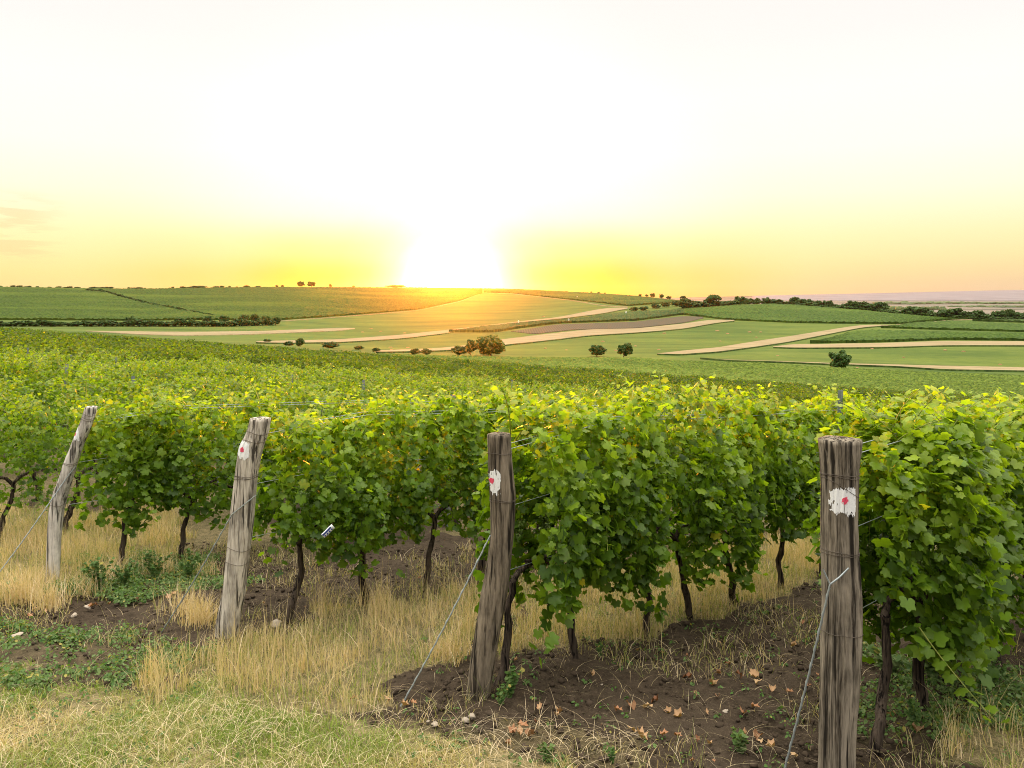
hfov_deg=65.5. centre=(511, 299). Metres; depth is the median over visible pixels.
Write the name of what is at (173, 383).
grapevine
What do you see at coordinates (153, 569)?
weed plant
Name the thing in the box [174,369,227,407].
grapevine
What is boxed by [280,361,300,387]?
grapevine
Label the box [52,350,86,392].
grapevine
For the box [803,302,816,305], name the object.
bush
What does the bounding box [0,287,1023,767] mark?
ground
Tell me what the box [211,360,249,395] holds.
grapevine
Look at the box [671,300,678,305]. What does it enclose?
bush
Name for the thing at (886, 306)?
broadleaf tree
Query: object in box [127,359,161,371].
grapevine
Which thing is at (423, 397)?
grapevine
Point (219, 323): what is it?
bush
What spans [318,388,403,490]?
grapevine
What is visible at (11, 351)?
grapevine
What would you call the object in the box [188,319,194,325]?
bush
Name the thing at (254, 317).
broadleaf tree
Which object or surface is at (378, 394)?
grapevine
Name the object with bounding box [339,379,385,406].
grapevine
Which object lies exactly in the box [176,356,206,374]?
grapevine
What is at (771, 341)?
stubble strip
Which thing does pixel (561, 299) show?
track
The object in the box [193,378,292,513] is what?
grapevine
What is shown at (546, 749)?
weed plant
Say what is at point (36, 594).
dry grass
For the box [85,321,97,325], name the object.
bush
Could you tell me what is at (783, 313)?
vineyard
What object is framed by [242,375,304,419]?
grapevine
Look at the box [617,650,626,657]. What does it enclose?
stone
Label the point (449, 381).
grapevine
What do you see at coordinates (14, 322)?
bush
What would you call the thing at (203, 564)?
anchor wire
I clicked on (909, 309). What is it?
broadleaf tree
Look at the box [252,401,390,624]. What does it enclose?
grapevine
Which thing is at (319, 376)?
grapevine
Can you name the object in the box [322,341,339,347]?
bush
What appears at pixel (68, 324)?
bush
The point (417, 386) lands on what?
grapevine
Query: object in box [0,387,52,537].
grapevine
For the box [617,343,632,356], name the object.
broadleaf tree
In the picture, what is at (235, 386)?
grapevine
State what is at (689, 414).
grapevine
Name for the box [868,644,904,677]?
weed plant
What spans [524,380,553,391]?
grapevine
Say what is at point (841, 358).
broadleaf tree
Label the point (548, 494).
trellis wire
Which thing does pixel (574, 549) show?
grapevine
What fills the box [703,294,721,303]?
broadleaf tree
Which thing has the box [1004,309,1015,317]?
broadleaf tree
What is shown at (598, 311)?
stubble strip
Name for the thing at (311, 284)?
crest tree
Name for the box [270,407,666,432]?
trellis wire
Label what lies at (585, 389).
grapevine
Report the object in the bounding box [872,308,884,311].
bush
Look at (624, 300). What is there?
vineyard
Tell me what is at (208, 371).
grapevine
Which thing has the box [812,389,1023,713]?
grapevine
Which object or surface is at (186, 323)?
bush
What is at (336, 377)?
grapevine
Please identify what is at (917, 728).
fallen leaf
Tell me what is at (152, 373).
grapevine
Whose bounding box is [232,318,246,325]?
bush
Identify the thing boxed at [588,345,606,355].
broadleaf tree
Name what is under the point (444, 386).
grapevine
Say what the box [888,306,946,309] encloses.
woodland
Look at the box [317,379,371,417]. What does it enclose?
grapevine
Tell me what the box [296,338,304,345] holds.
bush
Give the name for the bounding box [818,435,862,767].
wooden post
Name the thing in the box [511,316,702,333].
young vineyard
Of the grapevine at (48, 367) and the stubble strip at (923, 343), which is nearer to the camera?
the grapevine at (48, 367)
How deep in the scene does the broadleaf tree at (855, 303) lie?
746.95 m
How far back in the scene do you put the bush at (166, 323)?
517.99 m
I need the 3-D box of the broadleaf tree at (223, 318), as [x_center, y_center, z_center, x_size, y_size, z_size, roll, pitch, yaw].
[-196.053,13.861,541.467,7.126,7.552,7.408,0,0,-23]
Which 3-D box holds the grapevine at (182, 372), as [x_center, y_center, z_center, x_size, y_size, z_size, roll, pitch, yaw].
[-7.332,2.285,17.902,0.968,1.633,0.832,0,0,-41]
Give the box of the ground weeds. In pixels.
[0,546,1023,767]
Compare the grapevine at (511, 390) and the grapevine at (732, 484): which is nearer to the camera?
the grapevine at (732, 484)
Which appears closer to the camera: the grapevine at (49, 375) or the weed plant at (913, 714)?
the weed plant at (913, 714)
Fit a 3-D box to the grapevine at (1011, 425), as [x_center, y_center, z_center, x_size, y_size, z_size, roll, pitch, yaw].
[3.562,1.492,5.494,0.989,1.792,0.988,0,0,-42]
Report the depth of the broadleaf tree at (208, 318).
537.59 m
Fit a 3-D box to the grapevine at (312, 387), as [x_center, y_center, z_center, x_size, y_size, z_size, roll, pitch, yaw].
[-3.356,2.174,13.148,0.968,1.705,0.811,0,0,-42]
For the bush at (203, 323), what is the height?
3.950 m
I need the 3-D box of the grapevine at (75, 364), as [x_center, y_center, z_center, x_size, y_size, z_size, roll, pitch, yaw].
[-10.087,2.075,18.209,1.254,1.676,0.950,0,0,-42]
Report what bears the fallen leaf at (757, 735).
on the ground at (482, 309)
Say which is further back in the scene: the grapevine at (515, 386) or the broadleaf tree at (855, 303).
the broadleaf tree at (855, 303)
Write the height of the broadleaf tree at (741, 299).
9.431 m
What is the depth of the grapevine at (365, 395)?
13.92 m
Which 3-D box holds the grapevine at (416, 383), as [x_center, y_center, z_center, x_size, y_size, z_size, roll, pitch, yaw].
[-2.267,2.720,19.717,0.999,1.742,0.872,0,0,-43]
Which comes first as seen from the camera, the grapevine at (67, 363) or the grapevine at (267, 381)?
the grapevine at (267, 381)
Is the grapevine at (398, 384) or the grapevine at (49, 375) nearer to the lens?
the grapevine at (49, 375)
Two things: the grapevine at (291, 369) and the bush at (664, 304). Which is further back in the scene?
the bush at (664, 304)
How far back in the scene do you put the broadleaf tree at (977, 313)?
638.98 m
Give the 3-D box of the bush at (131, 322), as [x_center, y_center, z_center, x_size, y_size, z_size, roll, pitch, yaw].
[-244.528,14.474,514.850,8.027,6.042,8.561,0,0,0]
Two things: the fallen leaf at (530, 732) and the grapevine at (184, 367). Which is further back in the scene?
the grapevine at (184, 367)
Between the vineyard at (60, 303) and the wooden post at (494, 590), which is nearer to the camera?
the wooden post at (494, 590)
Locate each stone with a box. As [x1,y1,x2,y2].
[11,632,23,636]
[272,619,281,627]
[462,717,469,723]
[468,713,475,718]
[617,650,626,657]
[634,651,650,659]
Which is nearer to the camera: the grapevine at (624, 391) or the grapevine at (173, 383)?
the grapevine at (624, 391)
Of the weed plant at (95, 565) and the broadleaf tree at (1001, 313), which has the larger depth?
the broadleaf tree at (1001, 313)
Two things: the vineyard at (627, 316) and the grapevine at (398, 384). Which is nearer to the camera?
the grapevine at (398, 384)
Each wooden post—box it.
[45,406,97,581]
[215,416,270,639]
[466,432,515,700]
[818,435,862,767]
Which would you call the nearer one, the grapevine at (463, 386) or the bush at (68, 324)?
the grapevine at (463, 386)
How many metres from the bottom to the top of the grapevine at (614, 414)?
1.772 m
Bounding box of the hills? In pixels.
[752,290,1023,300]
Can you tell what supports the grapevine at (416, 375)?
on the ground at (482, 309)
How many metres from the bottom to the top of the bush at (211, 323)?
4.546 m
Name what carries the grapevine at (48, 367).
on the ground at (482, 309)
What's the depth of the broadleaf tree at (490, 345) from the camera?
258.39 m
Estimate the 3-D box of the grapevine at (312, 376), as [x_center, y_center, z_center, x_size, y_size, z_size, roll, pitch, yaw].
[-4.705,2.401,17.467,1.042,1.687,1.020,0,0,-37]
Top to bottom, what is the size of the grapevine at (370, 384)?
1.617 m
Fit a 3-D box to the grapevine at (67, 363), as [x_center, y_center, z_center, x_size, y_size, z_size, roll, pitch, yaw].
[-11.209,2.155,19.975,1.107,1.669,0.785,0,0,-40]
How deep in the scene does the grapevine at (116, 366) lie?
18.92 m
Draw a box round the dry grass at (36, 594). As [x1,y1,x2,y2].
[0,490,1023,767]
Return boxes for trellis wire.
[94,400,463,419]
[98,402,390,421]
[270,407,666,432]
[272,405,597,428]
[511,410,877,448]
[512,407,843,442]
[515,452,818,504]
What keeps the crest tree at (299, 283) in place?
on the ground at (482, 309)
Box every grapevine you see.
[0,345,26,378]
[0,347,58,417]
[0,349,18,385]
[0,352,51,411]
[0,371,30,446]
[0,374,16,466]
[0,380,79,500]
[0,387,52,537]
[1,347,23,378]
[6,375,77,471]
[10,387,108,534]
[13,353,53,391]
[19,346,63,388]
[25,348,57,385]
[25,353,75,412]
[25,364,81,450]
[46,352,83,416]
[47,355,94,423]
[50,367,136,493]
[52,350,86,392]
[53,368,128,456]
[63,362,125,409]
[70,358,113,416]
[70,391,188,564]
[72,353,107,371]
[72,357,115,390]
[82,348,122,378]
[85,387,174,507]
[88,361,142,395]
[99,354,147,381]
[101,349,136,381]
[103,372,163,431]
[106,358,159,399]
[109,374,173,454]
[113,360,145,382]
[126,387,237,558]
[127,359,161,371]
[135,359,173,398]
[135,360,179,392]
[136,356,169,383]
[139,376,199,436]
[151,362,196,409]
[157,357,196,386]
[159,377,245,516]
[162,359,200,398]
[163,375,226,485]
[170,364,207,404]
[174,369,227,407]
[175,367,234,439]
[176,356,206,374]
[185,354,219,374]
[187,362,224,390]
[193,358,235,396]
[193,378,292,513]
[195,352,221,374]
[202,375,266,460]
[208,360,241,388]
[208,373,252,424]
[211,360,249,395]
[215,377,295,510]
[219,354,246,388]
[221,360,265,396]
[221,373,268,441]
[232,362,261,389]
[237,364,270,396]
[242,373,284,395]
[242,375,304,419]
[248,367,284,399]
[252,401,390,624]
[253,360,285,386]
[257,360,297,398]
[257,364,299,414]
[260,386,350,541]
[266,376,329,461]
[270,371,319,408]
[272,366,310,396]
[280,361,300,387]
[284,365,314,386]
[284,376,338,422]
[285,382,332,415]
[297,363,333,408]
[298,368,345,408]
[302,386,427,604]
[305,360,335,380]
[309,372,361,397]
[312,363,341,381]
[312,393,376,446]
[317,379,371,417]
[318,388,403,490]
[322,367,358,403]
[328,368,368,406]
[332,367,357,382]
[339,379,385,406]
[340,376,396,446]
[345,366,375,387]
[346,369,375,397]
[351,376,385,397]
[357,391,420,459]
[362,385,488,591]
[365,372,396,387]
[366,364,392,380]
[366,391,453,506]
[369,366,396,386]
[374,384,408,398]
[377,371,414,412]
[379,387,427,458]
[390,388,454,478]
[392,371,412,390]
[395,379,436,397]
[402,371,427,386]
[403,375,434,393]
[403,378,455,443]
[419,394,496,525]
[420,373,456,397]
[420,385,540,580]
[425,373,460,391]
[427,390,480,492]
[437,384,478,437]
[438,372,464,385]
[444,380,485,415]
[453,376,480,389]
[463,383,589,568]
[465,371,493,391]
[468,377,500,389]
[469,383,506,397]
[470,386,509,407]
[471,378,652,685]
[477,373,507,391]
[484,377,515,391]
[486,382,524,407]
[498,380,527,397]
[513,381,545,401]
[514,381,672,658]
[523,388,551,399]
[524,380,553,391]
[531,383,561,402]
[532,396,615,527]
[539,380,567,394]
[547,388,595,418]
[554,387,594,401]
[561,382,580,394]
[571,381,596,396]
[579,388,613,406]
[583,370,733,638]
[585,387,668,517]
[591,381,615,397]
[607,385,625,397]
[611,382,694,532]
[613,403,770,619]
[662,401,735,542]
[664,388,676,412]
[677,374,800,602]
[691,386,736,539]
[721,381,833,589]
[750,395,768,410]
[774,383,869,578]
[803,385,1015,757]
[806,383,895,451]
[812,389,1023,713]
[885,385,1023,685]
[926,387,1023,663]
[931,409,949,548]
[980,397,1023,641]
[1000,383,1023,582]
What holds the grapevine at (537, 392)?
on the ground at (482, 309)
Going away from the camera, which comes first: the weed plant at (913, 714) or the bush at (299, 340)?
the weed plant at (913, 714)
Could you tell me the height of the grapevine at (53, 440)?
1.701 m
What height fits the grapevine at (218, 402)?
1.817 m
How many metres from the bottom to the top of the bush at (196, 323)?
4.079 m
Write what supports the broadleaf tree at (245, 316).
on the ground at (482, 309)
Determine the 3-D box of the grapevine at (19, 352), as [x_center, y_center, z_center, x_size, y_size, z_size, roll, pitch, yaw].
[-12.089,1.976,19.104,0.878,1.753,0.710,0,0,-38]
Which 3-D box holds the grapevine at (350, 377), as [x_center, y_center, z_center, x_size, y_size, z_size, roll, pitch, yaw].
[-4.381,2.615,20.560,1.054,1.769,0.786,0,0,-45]
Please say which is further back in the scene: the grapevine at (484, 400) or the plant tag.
the grapevine at (484, 400)
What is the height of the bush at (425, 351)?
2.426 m
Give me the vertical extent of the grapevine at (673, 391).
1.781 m
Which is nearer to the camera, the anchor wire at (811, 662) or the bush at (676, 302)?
the anchor wire at (811, 662)
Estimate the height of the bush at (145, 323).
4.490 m
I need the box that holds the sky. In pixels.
[0,0,1023,297]
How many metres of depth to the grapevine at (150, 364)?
21.31 m
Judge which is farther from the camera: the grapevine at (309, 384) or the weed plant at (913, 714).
the grapevine at (309, 384)
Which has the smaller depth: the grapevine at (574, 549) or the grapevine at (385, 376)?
the grapevine at (574, 549)
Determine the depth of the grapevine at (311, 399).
10.73 m
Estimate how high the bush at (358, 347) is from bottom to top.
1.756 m
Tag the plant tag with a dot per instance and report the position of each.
(327, 531)
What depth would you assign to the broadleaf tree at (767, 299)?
814.01 m
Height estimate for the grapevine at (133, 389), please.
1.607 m
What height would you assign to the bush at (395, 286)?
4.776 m
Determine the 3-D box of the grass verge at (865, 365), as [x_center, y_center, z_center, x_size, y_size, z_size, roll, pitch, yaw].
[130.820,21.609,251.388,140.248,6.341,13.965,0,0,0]
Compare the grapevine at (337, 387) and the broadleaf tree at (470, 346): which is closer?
the grapevine at (337, 387)
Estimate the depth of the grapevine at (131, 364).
21.06 m
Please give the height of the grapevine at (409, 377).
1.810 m
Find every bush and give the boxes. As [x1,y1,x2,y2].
[10,320,21,325]
[17,320,29,325]
[35,319,46,325]
[42,321,56,325]
[62,322,75,325]
[72,321,81,325]
[80,320,87,325]
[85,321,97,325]
[101,319,112,325]
[107,320,119,325]
[127,318,137,325]
[133,319,143,325]
[137,320,149,325]
[147,320,156,325]
[159,321,170,325]
[168,321,180,325]
[174,317,184,325]
[181,320,190,325]
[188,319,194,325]
[193,321,200,325]
[200,321,208,325]
[207,321,217,325]
[214,321,224,325]
[228,321,238,325]
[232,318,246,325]
[250,320,259,325]
[255,319,264,324]
[266,320,273,324]
[270,317,281,324]
[282,341,294,345]
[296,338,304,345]
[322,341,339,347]
[354,346,363,349]
[384,285,405,286]
[410,348,419,353]
[420,348,431,354]
[451,345,466,354]
[629,307,638,310]
[651,304,660,307]
[661,302,670,306]
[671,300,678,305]
[692,303,700,307]
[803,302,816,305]
[843,306,857,308]
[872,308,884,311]
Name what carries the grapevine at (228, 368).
on the ground at (482, 309)
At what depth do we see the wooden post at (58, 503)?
6.94 m
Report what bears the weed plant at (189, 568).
on the ground at (482, 309)
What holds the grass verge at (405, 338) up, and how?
on the ground at (482, 309)
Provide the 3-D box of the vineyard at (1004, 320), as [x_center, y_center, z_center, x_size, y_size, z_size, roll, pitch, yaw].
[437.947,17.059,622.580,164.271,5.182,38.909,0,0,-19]
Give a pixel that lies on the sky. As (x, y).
(673, 148)
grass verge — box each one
[256,309,626,343]
[376,321,733,352]
[657,326,880,355]
[700,358,1023,371]
[773,345,1023,348]
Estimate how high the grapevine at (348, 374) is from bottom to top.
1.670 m
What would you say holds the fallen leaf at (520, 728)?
on the ground at (482, 309)
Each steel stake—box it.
[59,364,68,449]
[837,390,842,432]
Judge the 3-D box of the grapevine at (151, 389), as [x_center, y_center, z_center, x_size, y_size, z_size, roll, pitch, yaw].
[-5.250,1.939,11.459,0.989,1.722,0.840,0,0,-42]
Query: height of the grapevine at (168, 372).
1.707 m
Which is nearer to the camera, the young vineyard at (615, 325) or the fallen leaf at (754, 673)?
the fallen leaf at (754, 673)
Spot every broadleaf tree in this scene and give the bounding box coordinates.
[202,316,212,320]
[218,315,229,320]
[239,314,248,320]
[250,314,260,320]
[262,316,270,324]
[465,339,477,354]
[475,334,505,355]
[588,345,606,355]
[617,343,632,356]
[678,298,693,306]
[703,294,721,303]
[734,296,745,304]
[762,297,771,302]
[770,299,782,302]
[789,296,799,303]
[797,299,813,303]
[826,300,833,305]
[828,349,851,367]
[838,303,853,307]
[847,300,858,306]
[857,301,868,307]
[865,303,877,309]
[875,302,889,309]
[900,306,920,313]
[914,307,933,314]
[935,309,954,315]
[944,308,962,315]
[960,311,971,316]
[967,310,984,316]
[990,310,1005,316]
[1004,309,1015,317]
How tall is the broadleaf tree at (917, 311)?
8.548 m
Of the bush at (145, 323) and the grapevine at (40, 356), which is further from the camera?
the bush at (145, 323)
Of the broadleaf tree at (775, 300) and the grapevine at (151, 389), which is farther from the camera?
the broadleaf tree at (775, 300)
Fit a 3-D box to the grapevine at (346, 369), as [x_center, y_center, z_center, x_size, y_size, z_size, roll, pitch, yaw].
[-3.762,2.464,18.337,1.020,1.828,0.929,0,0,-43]
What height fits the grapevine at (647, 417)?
1.886 m
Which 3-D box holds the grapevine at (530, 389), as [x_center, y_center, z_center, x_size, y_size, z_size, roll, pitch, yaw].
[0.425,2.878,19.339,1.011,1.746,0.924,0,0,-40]
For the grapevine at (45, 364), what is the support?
on the ground at (482, 309)
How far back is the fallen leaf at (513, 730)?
4.01 m
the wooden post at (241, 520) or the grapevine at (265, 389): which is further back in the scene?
the grapevine at (265, 389)
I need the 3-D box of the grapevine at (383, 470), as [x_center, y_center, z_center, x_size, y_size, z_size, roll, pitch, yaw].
[-1.091,1.577,6.306,1.001,1.759,0.657,0,0,-45]
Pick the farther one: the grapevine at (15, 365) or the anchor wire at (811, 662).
the grapevine at (15, 365)
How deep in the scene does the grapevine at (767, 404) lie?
18.75 m
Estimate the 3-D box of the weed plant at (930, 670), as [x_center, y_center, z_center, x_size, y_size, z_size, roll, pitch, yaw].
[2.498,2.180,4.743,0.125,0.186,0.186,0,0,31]
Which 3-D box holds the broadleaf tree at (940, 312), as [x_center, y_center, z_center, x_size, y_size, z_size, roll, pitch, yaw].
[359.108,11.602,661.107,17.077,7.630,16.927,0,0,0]
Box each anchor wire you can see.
[0,466,75,571]
[161,495,255,632]
[400,535,490,706]
[784,568,848,767]
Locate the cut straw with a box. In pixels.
[0,561,1023,767]
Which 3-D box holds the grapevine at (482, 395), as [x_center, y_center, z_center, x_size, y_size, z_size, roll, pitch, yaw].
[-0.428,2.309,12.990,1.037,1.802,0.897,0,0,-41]
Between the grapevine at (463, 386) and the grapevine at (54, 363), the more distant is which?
the grapevine at (54, 363)
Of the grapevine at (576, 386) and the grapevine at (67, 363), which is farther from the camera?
the grapevine at (576, 386)
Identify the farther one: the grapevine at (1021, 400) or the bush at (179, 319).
the bush at (179, 319)
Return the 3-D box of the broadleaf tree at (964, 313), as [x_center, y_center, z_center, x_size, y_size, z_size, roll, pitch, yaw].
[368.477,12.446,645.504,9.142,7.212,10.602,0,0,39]
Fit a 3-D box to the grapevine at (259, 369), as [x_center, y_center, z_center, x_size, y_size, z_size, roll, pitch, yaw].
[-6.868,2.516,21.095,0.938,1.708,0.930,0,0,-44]
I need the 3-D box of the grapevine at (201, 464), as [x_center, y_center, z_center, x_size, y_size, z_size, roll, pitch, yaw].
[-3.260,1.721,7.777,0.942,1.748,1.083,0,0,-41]
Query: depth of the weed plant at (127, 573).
6.71 m
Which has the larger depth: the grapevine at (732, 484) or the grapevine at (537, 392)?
the grapevine at (537, 392)
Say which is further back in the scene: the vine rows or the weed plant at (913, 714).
the vine rows
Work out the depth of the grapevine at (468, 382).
20.58 m
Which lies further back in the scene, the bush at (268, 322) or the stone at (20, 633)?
the bush at (268, 322)
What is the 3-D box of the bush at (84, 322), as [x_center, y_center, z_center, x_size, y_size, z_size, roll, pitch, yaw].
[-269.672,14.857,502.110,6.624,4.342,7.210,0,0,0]
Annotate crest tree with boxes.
[297,281,304,285]
[307,281,315,286]
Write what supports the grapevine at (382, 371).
on the ground at (482, 309)
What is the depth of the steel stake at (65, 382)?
14.43 m
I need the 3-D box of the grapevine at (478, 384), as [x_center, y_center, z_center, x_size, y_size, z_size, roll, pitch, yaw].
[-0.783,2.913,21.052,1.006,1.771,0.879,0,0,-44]
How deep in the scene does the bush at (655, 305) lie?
739.50 m
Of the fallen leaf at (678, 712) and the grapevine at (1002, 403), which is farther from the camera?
the grapevine at (1002, 403)
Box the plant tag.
[321,524,333,537]
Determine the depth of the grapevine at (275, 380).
14.97 m
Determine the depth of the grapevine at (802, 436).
6.54 m
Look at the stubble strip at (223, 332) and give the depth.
452.03 m
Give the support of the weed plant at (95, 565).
on the ground at (482, 309)
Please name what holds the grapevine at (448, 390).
on the ground at (482, 309)
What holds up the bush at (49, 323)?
on the ground at (482, 309)
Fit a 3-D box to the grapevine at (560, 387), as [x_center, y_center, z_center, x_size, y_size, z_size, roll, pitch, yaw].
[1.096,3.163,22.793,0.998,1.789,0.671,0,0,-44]
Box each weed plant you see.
[80,557,114,590]
[111,558,138,584]
[139,549,172,576]
[179,548,202,577]
[496,683,510,705]
[504,665,524,697]
[537,742,554,762]
[594,642,602,656]
[605,746,616,763]
[730,726,748,753]
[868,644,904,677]
[899,698,920,732]
[924,659,938,680]
[981,660,1010,690]
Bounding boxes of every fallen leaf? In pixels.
[508,723,516,732]
[516,724,522,734]
[518,719,527,725]
[525,728,534,736]
[626,700,635,709]
[637,726,647,739]
[642,702,652,707]
[664,705,670,712]
[674,707,681,716]
[709,679,718,684]
[749,669,758,677]
[753,729,762,739]
[765,738,774,746]
[912,722,925,732]
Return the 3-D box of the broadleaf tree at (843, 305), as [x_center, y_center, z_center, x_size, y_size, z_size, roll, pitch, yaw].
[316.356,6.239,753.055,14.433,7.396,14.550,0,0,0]
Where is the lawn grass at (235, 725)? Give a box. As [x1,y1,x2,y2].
[0,657,586,767]
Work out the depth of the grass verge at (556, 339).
407.25 m
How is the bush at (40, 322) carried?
on the ground at (482, 309)
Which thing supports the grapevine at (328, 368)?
on the ground at (482, 309)
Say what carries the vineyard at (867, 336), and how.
on the ground at (482, 309)
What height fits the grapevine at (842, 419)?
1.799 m
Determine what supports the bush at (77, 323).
on the ground at (482, 309)
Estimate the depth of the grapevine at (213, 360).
22.25 m
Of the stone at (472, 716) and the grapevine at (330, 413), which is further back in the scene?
the grapevine at (330, 413)
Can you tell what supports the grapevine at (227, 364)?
on the ground at (482, 309)
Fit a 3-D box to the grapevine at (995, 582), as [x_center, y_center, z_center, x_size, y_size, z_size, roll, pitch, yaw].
[2.010,1.342,4.034,0.984,1.818,1.010,0,0,-35]
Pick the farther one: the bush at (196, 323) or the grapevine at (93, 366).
the bush at (196, 323)
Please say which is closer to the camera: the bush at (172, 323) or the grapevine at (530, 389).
the grapevine at (530, 389)
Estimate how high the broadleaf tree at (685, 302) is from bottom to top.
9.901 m
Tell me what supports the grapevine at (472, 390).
on the ground at (482, 309)
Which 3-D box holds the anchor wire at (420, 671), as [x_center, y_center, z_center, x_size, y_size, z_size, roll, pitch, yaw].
[-0.379,1.800,4.422,0.525,0.976,0.014,0,0,-5]
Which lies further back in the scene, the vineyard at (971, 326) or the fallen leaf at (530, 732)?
the vineyard at (971, 326)
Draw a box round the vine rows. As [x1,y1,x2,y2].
[0,326,1016,411]
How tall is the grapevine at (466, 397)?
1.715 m
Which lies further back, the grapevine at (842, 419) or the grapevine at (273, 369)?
the grapevine at (273, 369)
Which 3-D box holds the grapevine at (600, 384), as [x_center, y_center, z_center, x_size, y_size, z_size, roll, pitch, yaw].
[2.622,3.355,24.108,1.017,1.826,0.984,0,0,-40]
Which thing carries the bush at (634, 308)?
on the ground at (482, 309)
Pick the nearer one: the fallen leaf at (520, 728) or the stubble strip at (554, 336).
the fallen leaf at (520, 728)
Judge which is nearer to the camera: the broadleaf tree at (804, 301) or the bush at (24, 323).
the bush at (24, 323)
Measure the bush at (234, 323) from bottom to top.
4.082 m
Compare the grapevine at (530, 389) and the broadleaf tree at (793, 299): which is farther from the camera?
the broadleaf tree at (793, 299)
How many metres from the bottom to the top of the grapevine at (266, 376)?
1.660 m
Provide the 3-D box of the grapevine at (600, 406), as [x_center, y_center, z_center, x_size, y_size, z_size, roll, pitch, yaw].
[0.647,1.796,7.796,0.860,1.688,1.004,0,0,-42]
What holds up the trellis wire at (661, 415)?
attached to the wooden post at (494, 590)
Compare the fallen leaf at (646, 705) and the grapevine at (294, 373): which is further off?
the grapevine at (294, 373)
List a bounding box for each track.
[282,294,479,320]
[495,293,623,306]
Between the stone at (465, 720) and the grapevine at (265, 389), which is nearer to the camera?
the stone at (465, 720)
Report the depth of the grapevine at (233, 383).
16.43 m
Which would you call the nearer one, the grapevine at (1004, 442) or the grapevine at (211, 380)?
the grapevine at (1004, 442)
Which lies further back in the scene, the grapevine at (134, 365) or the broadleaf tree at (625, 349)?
the broadleaf tree at (625, 349)
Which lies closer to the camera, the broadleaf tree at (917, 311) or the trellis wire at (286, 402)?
the trellis wire at (286, 402)
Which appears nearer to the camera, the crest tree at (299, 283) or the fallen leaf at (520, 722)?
the fallen leaf at (520, 722)
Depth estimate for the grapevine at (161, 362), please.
19.46 m
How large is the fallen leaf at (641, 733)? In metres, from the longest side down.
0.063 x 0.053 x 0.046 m
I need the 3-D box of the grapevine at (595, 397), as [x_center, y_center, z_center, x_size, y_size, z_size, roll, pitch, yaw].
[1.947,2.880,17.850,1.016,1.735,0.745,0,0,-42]
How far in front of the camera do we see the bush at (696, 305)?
737.82 m
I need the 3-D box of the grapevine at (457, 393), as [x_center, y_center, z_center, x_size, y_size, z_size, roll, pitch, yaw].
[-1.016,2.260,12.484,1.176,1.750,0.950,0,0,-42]
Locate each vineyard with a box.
[0,286,481,320]
[309,350,1023,399]
[449,309,684,331]
[484,288,679,305]
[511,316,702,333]
[677,303,968,323]
[810,329,1023,343]
[881,320,1023,331]
[972,319,1023,322]
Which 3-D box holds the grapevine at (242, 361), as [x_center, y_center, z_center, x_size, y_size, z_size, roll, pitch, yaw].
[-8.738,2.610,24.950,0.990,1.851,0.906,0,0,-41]
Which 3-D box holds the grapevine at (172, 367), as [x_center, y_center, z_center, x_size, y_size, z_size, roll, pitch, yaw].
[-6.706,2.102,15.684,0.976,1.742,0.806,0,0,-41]
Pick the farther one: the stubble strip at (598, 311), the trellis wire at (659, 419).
the stubble strip at (598, 311)
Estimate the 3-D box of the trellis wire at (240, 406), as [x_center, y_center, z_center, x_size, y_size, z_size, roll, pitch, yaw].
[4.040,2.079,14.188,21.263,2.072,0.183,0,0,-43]
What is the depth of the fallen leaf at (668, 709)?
4.24 m
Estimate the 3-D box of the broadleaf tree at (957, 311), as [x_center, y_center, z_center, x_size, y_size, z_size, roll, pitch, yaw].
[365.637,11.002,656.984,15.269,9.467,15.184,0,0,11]
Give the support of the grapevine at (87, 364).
on the ground at (482, 309)
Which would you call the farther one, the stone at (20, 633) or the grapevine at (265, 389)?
the grapevine at (265, 389)
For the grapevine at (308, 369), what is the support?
on the ground at (482, 309)
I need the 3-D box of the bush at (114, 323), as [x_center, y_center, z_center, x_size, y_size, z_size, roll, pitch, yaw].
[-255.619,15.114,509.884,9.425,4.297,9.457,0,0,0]
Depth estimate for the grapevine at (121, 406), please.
9.29 m
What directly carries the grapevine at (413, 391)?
on the ground at (482, 309)
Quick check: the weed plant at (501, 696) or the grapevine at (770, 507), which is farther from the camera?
the grapevine at (770, 507)
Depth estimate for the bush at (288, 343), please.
290.78 m
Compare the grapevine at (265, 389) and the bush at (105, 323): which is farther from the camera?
the bush at (105, 323)
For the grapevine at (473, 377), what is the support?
on the ground at (482, 309)
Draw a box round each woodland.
[872,301,1023,303]
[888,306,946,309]
[947,305,1023,306]
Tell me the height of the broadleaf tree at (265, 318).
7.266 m
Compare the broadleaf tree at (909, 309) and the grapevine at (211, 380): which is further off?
the broadleaf tree at (909, 309)
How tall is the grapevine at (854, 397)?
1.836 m
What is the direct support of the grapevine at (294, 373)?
on the ground at (482, 309)
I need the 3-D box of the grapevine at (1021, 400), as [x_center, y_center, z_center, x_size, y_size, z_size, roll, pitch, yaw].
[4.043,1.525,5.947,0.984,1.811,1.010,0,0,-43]
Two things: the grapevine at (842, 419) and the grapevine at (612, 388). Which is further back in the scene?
the grapevine at (612, 388)
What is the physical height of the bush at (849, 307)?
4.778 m
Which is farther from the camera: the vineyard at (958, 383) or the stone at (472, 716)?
the vineyard at (958, 383)
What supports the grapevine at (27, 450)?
on the ground at (482, 309)
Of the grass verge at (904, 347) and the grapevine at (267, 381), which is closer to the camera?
the grapevine at (267, 381)
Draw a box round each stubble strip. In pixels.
[87,328,354,335]
[256,307,627,342]
[380,320,733,351]
[657,325,885,353]
[725,359,1023,369]
[773,341,1023,347]
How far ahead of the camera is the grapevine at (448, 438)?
9.51 m

